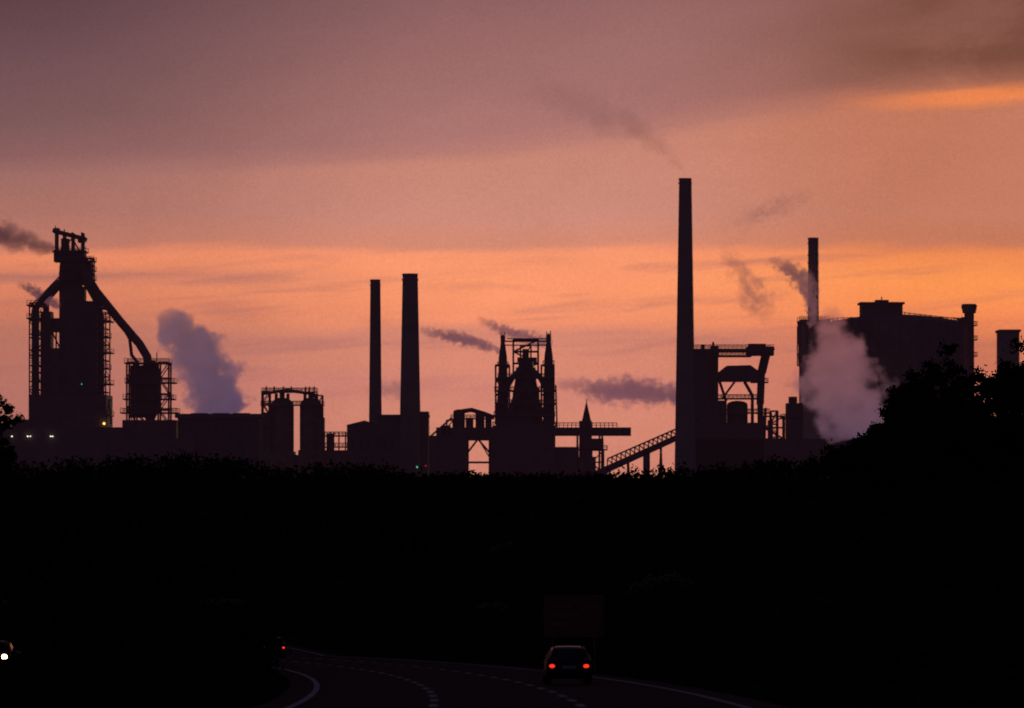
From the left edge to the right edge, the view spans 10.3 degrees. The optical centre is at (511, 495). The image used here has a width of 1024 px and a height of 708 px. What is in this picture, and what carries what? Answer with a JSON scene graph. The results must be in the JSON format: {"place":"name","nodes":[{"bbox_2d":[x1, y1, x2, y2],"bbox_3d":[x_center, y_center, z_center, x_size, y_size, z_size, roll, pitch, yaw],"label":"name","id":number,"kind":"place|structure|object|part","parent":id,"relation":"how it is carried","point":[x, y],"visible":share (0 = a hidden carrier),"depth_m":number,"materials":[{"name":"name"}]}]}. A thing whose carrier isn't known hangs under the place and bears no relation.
{"place":"outdoors","nodes":[
{"label":"outdoors","id":0,"kind":"place"},
{"bbox_2d":[0,639,14,663],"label":"car","id":1,"kind":"object","parent":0,"point":[4,656],"visible":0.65,"depth_m":296.15,"materials":[{"name":"paint"}]},
{"bbox_2d":[0,600,788,707],"bbox_3d":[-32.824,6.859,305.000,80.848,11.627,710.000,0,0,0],"label":"road","id":2,"kind":"structure","parent":0,"point":[318,679],"depth_m":202.38,"materials":[{"name":"black asphalt"}]},
{"bbox_2d":[262,636,285,656],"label":"car","id":3,"kind":"object","parent":2,"relation":"on","point":[283,650],"visible":0.34,"depth_m":405.13,"materials":[{"name":"paint"}]},
{"bbox_2d":[539,644,594,683],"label":"car","id":4,"kind":"object","parent":2,"relation":"on","point":[567,662],"visible":1,"depth_m":216.08,"materials":[{"name":"paint"}]},
{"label":"windows","id":5,"kind":"part","parent":4,"relation":"part of","materials":[{"name":"black glass"}]},
{"bbox_2d":[0,478,1023,707],"bbox_3d":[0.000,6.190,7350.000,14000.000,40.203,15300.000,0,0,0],"label":"ground","id":6,"kind":"structure","parent":0,"point":[142,677],"depth_m":376.74,"materials":[{"name":"black plant"}]},
{"bbox_2d":[0,394,24,469],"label":"tree","id":7,"kind":"object","parent":6,"relation":"on","point":[8,456],"visible":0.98,"depth_m":1497.25,"materials":[{"name":"black plant"}]},
{"bbox_2d":[26,226,151,426],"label":"blast furnace","id":8,"kind":"object","parent":6,"relation":"on","point":[71,378],"visible":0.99,"depth_m":1894.00,"materials":[{"name":"metal"}]},
{"bbox_2d":[0,419,194,478],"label":"workshop","id":9,"kind":"structure","parent":6,"relation":"on","point":[40,443],"depth_m":1862.00,"materials":[{"name":"black"}]},
{"bbox_2d":[120,352,179,437],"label":"dust catcher","id":10,"kind":"object","parent":6,"relation":"on","point":[143,394],"visible":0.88,"depth_m":1878.88,"materials":[{"name":"metal"}]},
{"bbox_2d":[175,413,265,478],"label":"industrial building","id":11,"kind":"structure","parent":6,"relation":"on","point":[237,435],"depth_m":1866.00,"materials":[{"name":"metal"}]},
{"bbox_2d":[260,386,350,477],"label":"hot blast stove","id":12,"kind":"object","parent":6,"relation":"on","point":[278,434],"visible":0.88,"depth_m":1946.02,"materials":[{"name":"metal"}]},
{"bbox_2d":[369,279,381,423],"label":"chimney stack","id":13,"kind":"object","parent":6,"relation":"on","point":[375,402],"visible":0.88,"depth_m":1988.36,"materials":[{"name":"concrete"}]},
{"bbox_2d":[347,411,429,477],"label":"walls","id":14,"kind":"structure","parent":6,"relation":"on","point":[388,428],"depth_m":1985.00,"materials":[{"name":"black"}]},
{"bbox_2d":[351,438,399,449],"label":"windows","id":15,"kind":"structure","parent":14,"relation":"attached to","point":[368,443],"depth_m":1984.80,"materials":[{"name":"black glass"}]},
{"bbox_2d":[348,415,429,424],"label":"roof","id":16,"kind":"structure","parent":14,"relation":"on","point":[364,422],"depth_m":1984.50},
{"bbox_2d":[399,273,421,477],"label":"chimney stack","id":17,"kind":"object","parent":6,"relation":"on","point":[410,443],"visible":0.98,"depth_m":1982.31,"materials":[{"name":"concrete"}]},
{"bbox_2d":[429,408,494,476],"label":"gas cleaning plant","id":18,"kind":"object","parent":6,"relation":"on","point":[447,447],"visible":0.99,"depth_m":1943.00,"materials":[{"name":"metal"}]},
{"bbox_2d":[0,439,1012,623],"bbox_3d":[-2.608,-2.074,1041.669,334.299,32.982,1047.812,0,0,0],"label":"distant trees","id":19,"kind":"object","parent":6,"relation":"on","point":[481,513],"visible":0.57,"depth_m":867.11,"materials":[{"name":"black plant"}]},
{"bbox_2d":[466,331,557,478],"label":"blast furnace","id":20,"kind":"object","parent":6,"relation":"on","point":[521,438],"visible":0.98,"depth_m":1942.86,"materials":[{"name":"metal"}]},
{"bbox_2d":[544,595,603,670],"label":"traffic sign","id":21,"kind":"object","parent":6,"relation":"on","point":[573,615],"visible":0.86,"depth_m":299.97,"materials":[{"name":"metal"}]},
{"bbox_2d":[555,399,630,478],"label":"conveyor gallery","id":22,"kind":"object","parent":6,"relation":"on","point":[569,460],"visible":0.77,"depth_m":1940.00,"materials":[{"name":"metal"}]},
{"bbox_2d":[575,429,674,476],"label":"inclined conveyor","id":23,"kind":"object","parent":6,"relation":"on","point":[644,453],"visible":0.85,"depth_m":1887.00,"materials":[{"name":"metal"}]},
{"bbox_2d":[675,178,695,477],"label":"chimney stack","id":24,"kind":"object","parent":6,"relation":"on","point":[685,440],"visible":0.94,"depth_m":1857.80,"materials":[{"name":"concrete"}]},
{"bbox_2d":[694,342,825,479],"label":"coke works","id":25,"kind":"structure","parent":6,"relation":"on","point":[729,434],"depth_m":1892.00,"materials":[{"name":"metal"}]},
{"bbox_2d":[797,316,833,477],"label":"quench tower","id":26,"kind":"structure","parent":6,"relation":"on","point":[818,415],"depth_m":2034.00,"materials":[{"name":"concrete"}]},
{"bbox_2d":[807,237,818,391],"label":"chimney stack","id":27,"kind":"object","parent":26,"relation":"on","point":[813,304],"visible":1,"depth_m":2028.40,"materials":[{"name":"concrete"}]},
{"bbox_2d":[819,441,867,493],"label":"tree","id":28,"kind":"object","parent":6,"relation":"on","point":[842,455],"visible":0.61,"depth_m":469.22,"materials":[{"name":"black plant"}]},
{"bbox_2d":[851,424,903,497],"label":"tree","id":29,"kind":"object","parent":6,"relation":"on","point":[869,433],"visible":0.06,"depth_m":440.11,"materials":[{"name":"black plant"}]},
{"bbox_2d":[848,432,929,505],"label":"tree","id":30,"kind":"object","parent":6,"relation":"on","point":[887,463],"visible":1,"depth_m":394.62,"materials":[{"name":"black plant"}]},
{"bbox_2d":[828,297,963,476],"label":"gas holder","id":31,"kind":"object","parent":6,"relation":"on","point":[881,346],"visible":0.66,"depth_m":2089.24,"materials":[{"name":"metal"}]},
{"bbox_2d":[869,387,929,480],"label":"tree","id":32,"kind":"object","parent":6,"relation":"on","point":[889,414],"visible":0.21,"depth_m":423.96,"materials":[{"name":"black plant"}]},
{"bbox_2d":[867,375,941,492],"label":"tree","id":33,"kind":"object","parent":6,"relation":"on","point":[914,394],"visible":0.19,"depth_m":429.59,"materials":[{"name":"black plant"}]},
{"bbox_2d":[883,367,948,491],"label":"tree","id":34,"kind":"object","parent":6,"relation":"on","point":[893,388],"visible":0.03,"depth_m":449.92,"materials":[{"name":"black plant"}]},
{"bbox_2d":[876,406,982,489],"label":"tree","id":35,"kind":"object","parent":6,"relation":"on","point":[937,443],"visible":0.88,"depth_m":399.56,"materials":[{"name":"black plant"}]},
{"bbox_2d":[908,338,992,487],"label":"tree","id":36,"kind":"object","parent":6,"relation":"on","point":[935,375],"visible":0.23,"depth_m":440.20,"materials":[{"name":"black plant"}]},
{"bbox_2d":[921,357,996,488],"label":"tree","id":37,"kind":"object","parent":6,"relation":"on","point":[947,391],"visible":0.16,"depth_m":435.61,"materials":[{"name":"black plant"}]},
{"bbox_2d":[957,304,977,403],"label":"vent stack","id":38,"kind":"object","parent":6,"relation":"on","point":[967,319],"visible":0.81,"depth_m":2018.32,"materials":[{"name":"metal"}]},
{"bbox_2d":[938,380,999,487],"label":"tree","id":39,"kind":"object","parent":6,"relation":"on","point":[955,407],"visible":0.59,"depth_m":419.72,"materials":[{"name":"black plant"}]},
{"bbox_2d":[970,384,996,486],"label":"tree","id":40,"kind":"object","parent":6,"relation":"on","point":[980,484],"visible":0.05,"depth_m":454.11,"materials":[{"name":"black plant"}]},
{"bbox_2d":[971,364,1023,485],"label":"tree","id":41,"kind":"object","parent":6,"relation":"on","point":[1009,399],"visible":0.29,"depth_m":424.79,"materials":[{"name":"black plant"}]},
{"bbox_2d":[973,357,1023,457],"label":"tree","id":42,"kind":"object","parent":6,"relation":"on","point":[988,386],"visible":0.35,"depth_m":429.65,"materials":[{"name":"black plant"}]},
{"bbox_2d":[995,329,1020,476],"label":"coal tower","id":43,"kind":"structure","parent":6,"relation":"on","point":[1004,336],"depth_m":2042.00,"materials":[{"name":"concrete"}]},
{"bbox_2d":[992,338,1023,483],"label":"tree","id":44,"kind":"object","parent":6,"relation":"on","point":[1020,350],"visible":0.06,"depth_m":445.66,"materials":[{"name":"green plant"}]},
{"bbox_2d":[1001,335,1023,477],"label":"tree","id":45,"kind":"object","parent":6,"relation":"on","point":[1021,365],"visible":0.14,"depth_m":430.00,"materials":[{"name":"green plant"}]},
{"bbox_2d":[0,0,1023,477],"label":"sky","id":46,"kind":"structure","parent":0,"point":[238,176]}
]}

